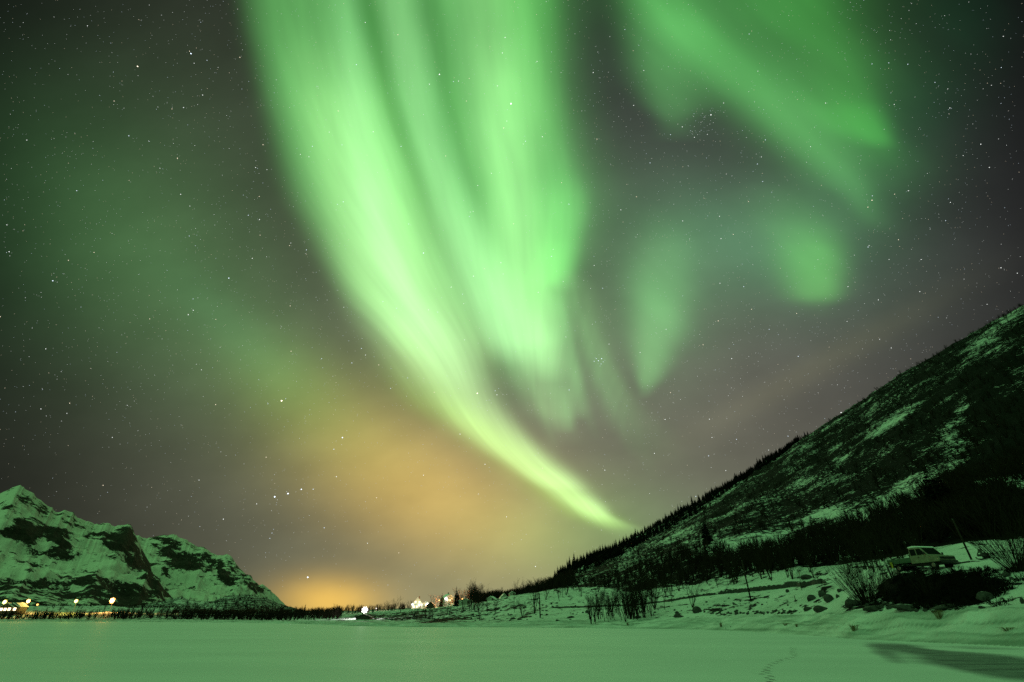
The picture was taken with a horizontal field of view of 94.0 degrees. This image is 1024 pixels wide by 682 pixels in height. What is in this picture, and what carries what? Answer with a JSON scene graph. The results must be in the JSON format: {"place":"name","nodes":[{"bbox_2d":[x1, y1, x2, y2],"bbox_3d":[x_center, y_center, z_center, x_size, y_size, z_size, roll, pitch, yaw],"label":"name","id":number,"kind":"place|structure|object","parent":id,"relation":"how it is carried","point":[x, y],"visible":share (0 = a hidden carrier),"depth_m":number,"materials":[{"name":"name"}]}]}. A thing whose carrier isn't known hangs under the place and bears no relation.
{"place":"outdoors","nodes":[
{"label":"outdoors","id":0,"kind":"place"},
{"bbox_2d":[0,485,171,606],"bbox_3d":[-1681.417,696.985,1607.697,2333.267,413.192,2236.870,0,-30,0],"label":"mountain","id":1,"kind":"structure","parent":0,"point":[49,555],"depth_m":1275.68,"materials":[{"name":"white snow"}]},
{"bbox_2d":[136,534,284,604],"bbox_3d":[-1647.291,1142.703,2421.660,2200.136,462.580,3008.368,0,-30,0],"label":"mountain","id":2,"kind":"structure","parent":0,"point":[180,567],"depth_m":2236.03,"materials":[{"name":"white snow"}]},
{"bbox_2d":[0,305,1023,646],"bbox_3d":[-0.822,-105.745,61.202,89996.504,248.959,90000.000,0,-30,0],"label":"terrain","id":3,"kind":"structure","parent":0,"point":[972,623],"depth_m":197.71,"materials":[{"name":"white snow"}]},
{"bbox_2d":[0,603,14,614],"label":"house","id":4,"kind":"structure","parent":3,"relation":"on","point":[8,607],"depth_m":252.05,"materials":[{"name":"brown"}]},
{"bbox_2d":[11,603,19,614],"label":"house","id":5,"kind":"structure","parent":3,"relation":"on","point":[16,607],"depth_m":253.60,"materials":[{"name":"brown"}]},
{"bbox_2d":[15,603,28,613],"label":"house","id":6,"kind":"structure","parent":3,"relation":"on","point":[23,606],"depth_m":256.65,"materials":[{"name":"yellow"}]},
{"bbox_2d":[0,594,344,619],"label":"birch scrub","id":7,"kind":"object","parent":3,"relation":"on","point":[281,614],"visible":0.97,"depth_m":219.86,"materials":[{"name":"black plant"}]},
{"bbox_2d":[355,614,371,619],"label":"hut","id":8,"kind":"object","parent":3,"relation":"on","point":[366,616],"visible":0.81,"depth_m":156.70,"materials":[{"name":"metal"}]},
{"bbox_2d":[411,596,421,608],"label":"house","id":9,"kind":"structure","parent":3,"relation":"on","point":[417,602],"depth_m":328.41,"materials":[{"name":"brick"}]},
{"bbox_2d":[426,602,435,608],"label":"hut","id":10,"kind":"object","parent":3,"relation":"on","point":[428,606],"visible":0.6,"depth_m":309.78,"materials":[{"name":"metal"}]},
{"bbox_2d":[298,568,574,613],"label":"birch wood","id":11,"kind":"object","parent":3,"relation":"on","point":[547,581],"visible":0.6,"depth_m":299.14,"materials":[{"name":"black plant"}]},
{"bbox_2d":[440,592,454,604],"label":"house","id":12,"kind":"structure","parent":3,"relation":"on","point":[446,598],"depth_m":346.30,"materials":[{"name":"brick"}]},
{"bbox_2d":[453,587,459,605],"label":"spruce tree","id":13,"kind":"object","parent":3,"relation":"on","point":[456,600],"visible":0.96,"depth_m":261.96,"materials":[{"name":"black plant"}]},
{"bbox_2d":[459,599,468,605],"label":"hut","id":14,"kind":"object","parent":3,"relation":"on","point":[460,602],"visible":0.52,"depth_m":247.09,"materials":[{"name":"wood"}]},
{"bbox_2d":[464,591,473,610],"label":"birch tree","id":15,"kind":"object","parent":3,"relation":"on","point":[469,599],"visible":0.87,"depth_m":174.59,"materials":[{"name":"black plant"}]},
{"bbox_2d":[468,586,479,611],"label":"birch tree","id":16,"kind":"object","parent":3,"relation":"on","point":[472,599],"visible":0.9,"depth_m":171.62,"materials":[{"name":"black plant"}]},
{"bbox_2d":[474,595,488,619],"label":"birch tree","id":17,"kind":"object","parent":3,"relation":"on","point":[478,602],"visible":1,"depth_m":128.92,"materials":[{"name":"black plant"}]},
{"bbox_2d":[480,586,491,605],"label":"birch tree","id":18,"kind":"object","parent":3,"relation":"on","point":[484,597],"visible":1,"depth_m":186.09,"materials":[{"name":"black plant"}]},
{"bbox_2d":[512,578,524,594],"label":"birch tree","id":19,"kind":"object","parent":3,"relation":"on","point":[514,587],"visible":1,"depth_m":297.18,"materials":[{"name":"black plant"}]},
{"bbox_2d":[527,576,543,613],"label":"birch tree","id":20,"kind":"object","parent":3,"relation":"on","point":[534,596],"visible":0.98,"depth_m":125.19,"materials":[{"name":"black plant"}]},
{"bbox_2d":[563,575,572,594],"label":"birch tree","id":21,"kind":"object","parent":3,"relation":"on","point":[567,587],"visible":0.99,"depth_m":174.23,"materials":[{"name":"black plant"}]},
{"bbox_2d":[585,595,594,623],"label":"birch tree","id":22,"kind":"object","parent":3,"relation":"on","point":[588,599],"visible":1,"depth_m":85.00,"materials":[{"name":"black plant"}]},
{"bbox_2d":[590,598,600,620],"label":"birch tree","id":23,"kind":"object","parent":3,"relation":"on","point":[595,610],"visible":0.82,"depth_m":88.28,"materials":[{"name":"black plant"}]},
{"bbox_2d":[589,586,602,618],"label":"birch tree","id":24,"kind":"object","parent":3,"relation":"on","point":[597,599],"visible":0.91,"depth_m":96.12,"materials":[{"name":"black plant"}]},
{"bbox_2d":[600,590,606,620],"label":"birch tree","id":25,"kind":"object","parent":3,"relation":"on","point":[603,602],"visible":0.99,"depth_m":91.31,"materials":[{"name":"black plant"}]},
{"bbox_2d":[600,588,614,618],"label":"birch tree","id":26,"kind":"object","parent":3,"relation":"on","point":[610,603],"visible":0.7,"depth_m":94.81,"materials":[{"name":"black plant"}]},
{"bbox_2d":[606,597,611,619],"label":"birch tree","id":27,"kind":"object","parent":3,"relation":"on","point":[609,608],"visible":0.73,"depth_m":92.33,"materials":[{"name":"black plant"}]},
{"bbox_2d":[612,594,621,619],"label":"birch tree","id":28,"kind":"object","parent":3,"relation":"on","point":[619,610],"visible":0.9,"depth_m":87.59,"materials":[{"name":"black plant"}]},
{"bbox_2d":[611,591,630,621],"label":"birch tree","id":29,"kind":"object","parent":3,"relation":"on","point":[625,602],"visible":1,"depth_m":84.71,"materials":[{"name":"black plant"}]},
{"bbox_2d":[623,586,637,618],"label":"birch tree","id":30,"kind":"object","parent":3,"relation":"on","point":[628,602],"visible":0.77,"depth_m":86.65,"materials":[{"name":"black plant"}]},
{"bbox_2d":[625,595,635,619],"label":"birch tree","id":31,"kind":"object","parent":3,"relation":"on","point":[631,604],"visible":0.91,"depth_m":84.84,"materials":[{"name":"black plant"}]},
{"bbox_2d":[626,572,634,588],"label":"birch tree","id":32,"kind":"object","parent":3,"relation":"on","point":[629,578],"visible":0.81,"depth_m":135.08,"materials":[{"name":"black plant"}]},
{"bbox_2d":[622,581,641,616],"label":"birch tree","id":33,"kind":"object","parent":3,"relation":"on","point":[630,596],"visible":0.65,"depth_m":89.78,"materials":[{"name":"black plant"}]},
{"bbox_2d":[551,593,716,607],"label":"stone wall","id":34,"kind":"structure","parent":3,"relation":"on","point":[688,597],"depth_m":104.25,"materials":[{"name":"grey stone"}]},
{"bbox_2d":[626,582,641,614],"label":"birch tree","id":35,"kind":"object","parent":3,"relation":"on","point":[635,591],"visible":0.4,"depth_m":91.08,"materials":[{"name":"black plant"}]},
{"bbox_2d":[629,589,640,619],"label":"birch tree","id":36,"kind":"object","parent":3,"relation":"on","point":[635,605],"visible":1,"depth_m":84.44,"materials":[{"name":"black plant"}]},
{"bbox_2d":[634,593,648,617],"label":"birch tree","id":37,"kind":"object","parent":3,"relation":"on","point":[642,605],"visible":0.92,"depth_m":86.64,"materials":[{"name":"black plant"}]},
{"bbox_2d":[636,578,650,617],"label":"birch tree","id":38,"kind":"object","parent":3,"relation":"on","point":[645,596],"visible":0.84,"depth_m":89.06,"materials":[{"name":"black plant"}]},
{"bbox_2d":[641,571,656,592],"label":"birch tree","id":39,"kind":"object","parent":3,"relation":"on","point":[648,581],"visible":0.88,"depth_m":129.79,"materials":[{"name":"black plant"}]},
{"bbox_2d":[646,590,653,616],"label":"birch tree","id":40,"kind":"object","parent":3,"relation":"on","point":[650,609],"visible":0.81,"depth_m":89.69,"materials":[{"name":"black plant"}]},
{"bbox_2d":[646,581,661,609],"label":"birch tree","id":41,"kind":"object","parent":3,"relation":"on","point":[658,596],"visible":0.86,"depth_m":97.95,"materials":[{"name":"black plant"}]},
{"bbox_2d":[649,580,659,607],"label":"birch tree","id":42,"kind":"object","parent":3,"relation":"on","point":[653,595],"visible":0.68,"depth_m":100.25,"materials":[{"name":"black plant"}]},
{"bbox_2d":[659,567,668,590],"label":"birch tree","id":43,"kind":"object","parent":3,"relation":"on","point":[667,577],"visible":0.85,"depth_m":136.43,"materials":[{"name":"black plant"}]},
{"bbox_2d":[666,567,672,589],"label":"birch tree","id":44,"kind":"object","parent":3,"relation":"on","point":[670,580],"visible":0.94,"depth_m":134.95,"materials":[{"name":"black plant"}]},
{"bbox_2d":[669,570,680,590],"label":"birch tree","id":45,"kind":"object","parent":3,"relation":"on","point":[676,581],"visible":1,"depth_m":124.97,"materials":[{"name":"black plant"}]},
{"bbox_2d":[553,435,799,576],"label":"spruce forest","id":46,"kind":"object","parent":3,"relation":"on","point":[607,553],"visible":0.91,"depth_m":459.61,"materials":[{"name":"plant"}]},
{"bbox_2d":[673,565,682,585],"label":"birch tree","id":47,"kind":"object","parent":3,"relation":"on","point":[678,572],"visible":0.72,"depth_m":139.35,"materials":[{"name":"black plant"}]},
{"bbox_2d":[676,567,686,585],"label":"birch tree","id":48,"kind":"object","parent":3,"relation":"on","point":[681,577],"visible":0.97,"depth_m":125.51,"materials":[{"name":"black plant"}]},
{"bbox_2d":[683,576,702,606],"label":"birch tree","id":49,"kind":"object","parent":3,"relation":"on","point":[692,604],"visible":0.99,"depth_m":88.67,"materials":[{"name":"black plant"}]},
{"bbox_2d":[692,606,701,612],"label":"boulder","id":50,"kind":"object","parent":3,"relation":"on","point":[696,609],"visible":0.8,"depth_m":81.79,"materials":[{"name":"grey stone"}]},
{"bbox_2d":[697,561,710,583],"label":"birch tree","id":51,"kind":"object","parent":3,"relation":"on","point":[704,572],"visible":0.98,"depth_m":123.99,"materials":[{"name":"black plant"}]},
{"bbox_2d":[701,521,712,543],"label":"spruce tree","id":52,"kind":"object","parent":3,"relation":"on","point":[705,535],"visible":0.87,"depth_m":218.65,"materials":[{"name":"plant"}]},
{"bbox_2d":[712,551,725,576],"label":"birch tree","id":53,"kind":"object","parent":3,"relation":"on","point":[717,563],"visible":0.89,"depth_m":130.80,"materials":[{"name":"black plant"}]},
{"bbox_2d":[717,552,737,582],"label":"birch tree","id":54,"kind":"object","parent":3,"relation":"on","point":[730,563],"visible":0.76,"depth_m":107.12,"materials":[{"name":"black plant"}]},
{"bbox_2d":[725,553,739,584],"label":"birch tree","id":55,"kind":"object","parent":3,"relation":"on","point":[730,573],"visible":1,"depth_m":104.68,"materials":[{"name":"black plant"}]},
{"bbox_2d":[729,561,742,583],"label":"birch tree","id":56,"kind":"object","parent":3,"relation":"on","point":[736,572],"visible":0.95,"depth_m":104.43,"materials":[{"name":"black plant"}]},
{"bbox_2d":[741,561,751,599],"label":"utility pole","id":57,"kind":"object","parent":3,"relation":"on","point":[746,581],"visible":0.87,"depth_m":78.93,"materials":[{"name":"brown wood"}]},
{"bbox_2d":[738,543,755,576],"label":"birch tree","id":58,"kind":"object","parent":3,"relation":"on","point":[748,559],"visible":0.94,"depth_m":105.97,"materials":[{"name":"black plant"}]},
{"bbox_2d":[748,540,764,574],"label":"birch tree","id":59,"kind":"object","parent":3,"relation":"on","point":[759,556],"visible":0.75,"depth_m":103.11,"materials":[{"name":"black plant"}]},
{"bbox_2d":[750,546,765,578],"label":"birch tree","id":60,"kind":"object","parent":3,"relation":"on","point":[759,564],"visible":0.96,"depth_m":97.66,"materials":[{"name":"black plant"}]},
{"bbox_2d":[757,538,770,571],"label":"birch tree","id":61,"kind":"object","parent":3,"relation":"on","point":[763,547],"visible":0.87,"depth_m":101.22,"materials":[{"name":"black plant"}]},
{"bbox_2d":[756,548,774,579],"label":"birch tree","id":62,"kind":"object","parent":3,"relation":"on","point":[764,565],"visible":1,"depth_m":93.25,"materials":[{"name":"black plant"}]},
{"bbox_2d":[764,540,770,573],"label":"birch tree","id":63,"kind":"object","parent":3,"relation":"on","point":[767,553],"visible":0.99,"depth_m":100.14,"materials":[{"name":"black plant"}]},
{"bbox_2d":[718,578,826,594],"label":"stone wall","id":64,"kind":"structure","parent":3,"relation":"on","point":[787,585],"depth_m":82.74,"materials":[{"name":"grey stone"}]},
{"bbox_2d":[768,543,784,571],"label":"birch tree","id":65,"kind":"object","parent":3,"relation":"on","point":[777,569],"visible":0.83,"depth_m":99.17,"materials":[{"name":"black plant"}]},
{"bbox_2d":[777,545,793,578],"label":"birch tree","id":66,"kind":"object","parent":3,"relation":"on","point":[790,565],"visible":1,"depth_m":87.23,"materials":[{"name":"black plant"}]},
{"bbox_2d":[777,547,793,577],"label":"birch tree","id":67,"kind":"object","parent":3,"relation":"on","point":[784,567],"visible":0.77,"depth_m":89.98,"materials":[{"name":"black plant"}]},
{"bbox_2d":[556,304,1023,590],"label":"birch scrub","id":68,"kind":"object","parent":3,"relation":"on","point":[967,502],"visible":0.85,"depth_m":114.44,"materials":[{"name":"black plant"}]},
{"bbox_2d":[786,539,797,569],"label":"birch tree","id":69,"kind":"object","parent":3,"relation":"on","point":[791,552],"visible":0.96,"depth_m":95.36,"materials":[{"name":"black plant"}]},
{"bbox_2d":[801,574,811,579],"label":"boulder","id":70,"kind":"object","parent":3,"relation":"on","point":[806,576],"visible":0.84,"depth_m":81.93,"materials":[{"name":"grey stone"}]},
{"bbox_2d":[799,549,814,578],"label":"birch tree","id":71,"kind":"object","parent":3,"relation":"on","point":[806,557],"visible":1,"depth_m":81.78,"materials":[{"name":"black plant"}]},
{"bbox_2d":[800,547,813,571],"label":"birch tree","id":72,"kind":"object","parent":3,"relation":"on","point":[808,557],"visible":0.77,"depth_m":88.83,"materials":[{"name":"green plant"}]},
{"bbox_2d":[807,595,815,601],"bbox_3d":[37.938,32.608,60.484,0.993,0.839,0.864,8,-31,-14],"label":"boulder","id":73,"kind":"object","parent":3,"relation":"on","point":[811,597],"visible":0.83,"depth_m":60.38,"materials":[{"name":"grey stone"}]},
{"bbox_2d":[813,605,827,612],"bbox_3d":[34.854,30.219,53.712,1.820,0.808,1.290,-16,-35,34],"label":"boulder","id":74,"kind":"object","parent":3,"relation":"on","point":[817,608],"visible":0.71,"depth_m":53.54,"materials":[{"name":"grey stone"}]},
{"bbox_2d":[818,590,825,596],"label":"boulder","id":75,"kind":"object","parent":3,"relation":"on","point":[821,593],"visible":0.67,"depth_m":59.64,"materials":[{"name":"grey stone"}]},
{"bbox_2d":[823,594,833,602],"bbox_3d":[36.911,30.045,55.529,1.157,1.100,0.922,-12,-25,25],"label":"boulder","id":76,"kind":"object","parent":3,"relation":"on","point":[827,598],"visible":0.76,"depth_m":55.39,"materials":[{"name":"grey stone"}]},
{"bbox_2d":[838,552,853,574],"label":"birch tree","id":77,"kind":"object","parent":3,"relation":"on","point":[846,560],"visible":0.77,"depth_m":67.49,"materials":[{"name":"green plant"}]},
{"bbox_2d":[844,599,859,607],"bbox_3d":[34.530,26.690,48.429,1.421,0.993,1.007,-24,-31,29],"label":"boulder","id":78,"kind":"object","parent":3,"relation":"on","point":[850,603],"visible":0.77,"depth_m":48.26,"materials":[{"name":"grey stone"}]},
{"bbox_2d":[848,624,858,630],"bbox_3d":[28.617,23.899,39.805,0.915,0.540,0.942,0,-30,0],"label":"grass tuft","id":79,"kind":"object","parent":3,"relation":"on","point":[853,627],"visible":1,"depth_m":39.76,"materials":[{"name":"brown plant"}]},
{"bbox_2d":[823,549,889,605],"bbox_3d":[34.340,23.326,47.596,5.534,5.595,5.434,-24,-38,35],"label":"willow bush","id":80,"kind":"object","parent":3,"relation":"on","point":[863,599],"visible":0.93,"depth_m":46.97,"materials":[{"name":"brown plant"}]},
{"bbox_2d":[845,533,868,569],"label":"birch tree","id":81,"kind":"object","parent":3,"relation":"on","point":[859,550],"visible":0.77,"depth_m":65.83,"materials":[{"name":"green plant"}]},
{"bbox_2d":[851,537,868,567],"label":"birch tree","id":82,"kind":"object","parent":3,"relation":"on","point":[860,550],"visible":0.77,"depth_m":66.53,"materials":[{"name":"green plant"}]},
{"bbox_2d":[859,531,874,571],"bbox_3d":[44.550,26.200,59.529,2.490,5.390,3.382,-18,-37,28],"label":"birch tree","id":83,"kind":"object","parent":3,"relation":"on","point":[869,554],"visible":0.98,"depth_m":59.26,"materials":[{"name":"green plant"}]},
{"bbox_2d":[863,605,879,611],"bbox_3d":[32.926,24.371,43.389,1.808,0.553,1.442,-17,-40,22],"label":"boulder","id":84,"kind":"object","parent":3,"relation":"on","point":[873,608],"visible":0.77,"depth_m":43.11,"materials":[{"name":"grey stone"}]},
{"bbox_2d":[869,533,881,565],"bbox_3d":[49.373,27.997,63.992,1.825,4.275,2.043,-6,-31,11],"label":"birch tree","id":85,"kind":"object","parent":3,"relation":"on","point":[876,545],"visible":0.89,"depth_m":63.95,"materials":[{"name":"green plant"}]},
{"bbox_2d":[859,569,894,598],"bbox_3d":[35.424,23.479,46.315,2.702,2.852,2.362,15,-33,-24],"label":"willow bush","id":86,"kind":"object","parent":3,"relation":"on","point":[883,594],"visible":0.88,"depth_m":45.78,"materials":[{"name":"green plant"}]},
{"bbox_2d":[874,557,900,583],"bbox_3d":[37.650,22.842,47.780,2.466,2.758,2.825,0,-30,0],"label":"willow bush","id":87,"kind":"object","parent":3,"relation":"on","point":[892,572],"visible":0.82,"depth_m":47.39,"materials":[{"name":"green plant"}]},
{"bbox_2d":[879,535,903,558],"bbox_3d":[46.240,25.353,57.822,2.458,3.781,2.717,-15,-32,25],"label":"birch tree","id":88,"kind":"object","parent":3,"relation":"on","point":[897,553],"visible":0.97,"depth_m":57.65,"materials":[{"name":"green plant"}]},
{"bbox_2d":[893,530,908,549],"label":"birch tree","id":89,"kind":"object","parent":3,"relation":"on","point":[902,538],"visible":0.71,"depth_m":73.75,"materials":[{"name":"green plant"}]},
{"bbox_2d":[891,604,914,610],"bbox_3d":[32.471,21.925,39.247,2.153,0.512,1.760,-12,-24,34],"label":"boulder","id":90,"kind":"object","parent":3,"relation":"on","point":[901,607],"visible":0.77,"depth_m":39.01,"materials":[{"name":"grey stone"}]},
{"bbox_2d":[886,546,957,571],"bbox_3d":[40.141,21.456,47.020,2.260,2.169,5.860,5,-30,-9],"label":"car","id":91,"kind":"object","parent":3,"relation":"on","point":[932,557],"visible":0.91,"depth_m":46.13,"materials":[{"name":"white paint"}]},
{"bbox_2d":[847,564,1023,610],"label":"heath thicket","id":92,"kind":"object","parent":3,"relation":"on","point":[960,587],"visible":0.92,"depth_m":39.34,"materials":[{"name":"black plant"}]},
{"bbox_2d":[922,466,949,512],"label":"spruce tree","id":93,"kind":"object","parent":3,"relation":"on","point":[929,492],"visible":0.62,"depth_m":87.42,"materials":[{"name":"green plant"}]},
{"bbox_2d":[931,610,943,618],"bbox_3d":[31.708,20.338,35.536,0.812,0.640,0.945,12,-32,-19],"label":"grass tuft","id":94,"kind":"object","parent":3,"relation":"on","point":[937,615],"visible":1,"depth_m":35.45,"materials":[{"name":"brown plant"}]},
{"bbox_2d":[929,604,952,610],"bbox_3d":[32.751,20.181,36.146,1.843,0.465,1.327,-19,-28,20],"label":"boulder","id":95,"kind":"object","parent":3,"relation":"on","point":[941,607],"visible":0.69,"depth_m":35.91,"materials":[{"name":"grey stone"}]},
{"bbox_2d":[934,471,952,498],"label":"spruce tree","id":96,"kind":"object","parent":3,"relation":"on","point":[943,487],"visible":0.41,"depth_m":89.54,"materials":[{"name":"green plant"}]},
{"bbox_2d":[952,519,972,559],"bbox_3d":[46.016,20.459,48.693,0.322,4.380,0.188,0,-30,0],"label":"utility pole","id":97,"kind":"object","parent":3,"relation":"on","point":[966,548],"visible":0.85,"depth_m":48.64,"materials":[{"name":"brown wood"}]},
{"bbox_2d":[975,549,988,558],"bbox_3d":[46.358,20.976,47.000,1.945,0.878,0.645,13,-33,-21],"label":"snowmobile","id":98,"kind":"object","parent":3,"relation":"on","point":[980,553],"visible":0.73,"depth_m":46.75,"materials":[{"name":"black plastic"}]},
{"bbox_2d":[976,591,993,601],"bbox_3d":[35.032,19.066,35.421,1.093,0.860,0.875,-3,-30,5],"label":"boulder","id":99,"kind":"object","parent":3,"relation":"on","point":[982,595],"visible":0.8,"depth_m":35.18,"materials":[{"name":"grey stone"}]},
{"bbox_2d":[951,504,1023,572],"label":"willow bush","id":100,"kind":"object","parent":3,"relation":"on","point":[1017,565],"visible":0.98,"depth_m":38.94,"materials":[{"name":"brown plant"}]},
{"bbox_2d":[1001,572,1010,576],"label":"boulder","id":101,"kind":"object","parent":3,"relation":"on","point":[1006,574],"visible":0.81,"depth_m":37.84,"materials":[{"name":"grey stone"}]},
{"bbox_2d":[0,622,1023,681],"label":"frozen lake","id":102,"kind":"structure","parent":0,"point":[142,652],"depth_m":21.64,"materials":[{"name":"white snow"}]},
{"bbox_2d":[758,647,796,681],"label":"animal track","id":103,"kind":"structure","parent":102,"relation":"on","point":[792,654],"depth_m":17.44,"materials":[{"name":"white snow"}]},
{"bbox_2d":[0,0,1023,610],"label":"sky","id":104,"kind":"structure","parent":0,"point":[660,271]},
{"bbox_2d":[0,3,1023,589],"bbox_3d":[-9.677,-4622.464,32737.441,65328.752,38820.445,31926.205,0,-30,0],"label":"stars","id":105,"kind":"object","parent":104,"relation":"in","point":[508,215],"visible":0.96,"depth_m":36114.52,"materials":[{"name":"white"}]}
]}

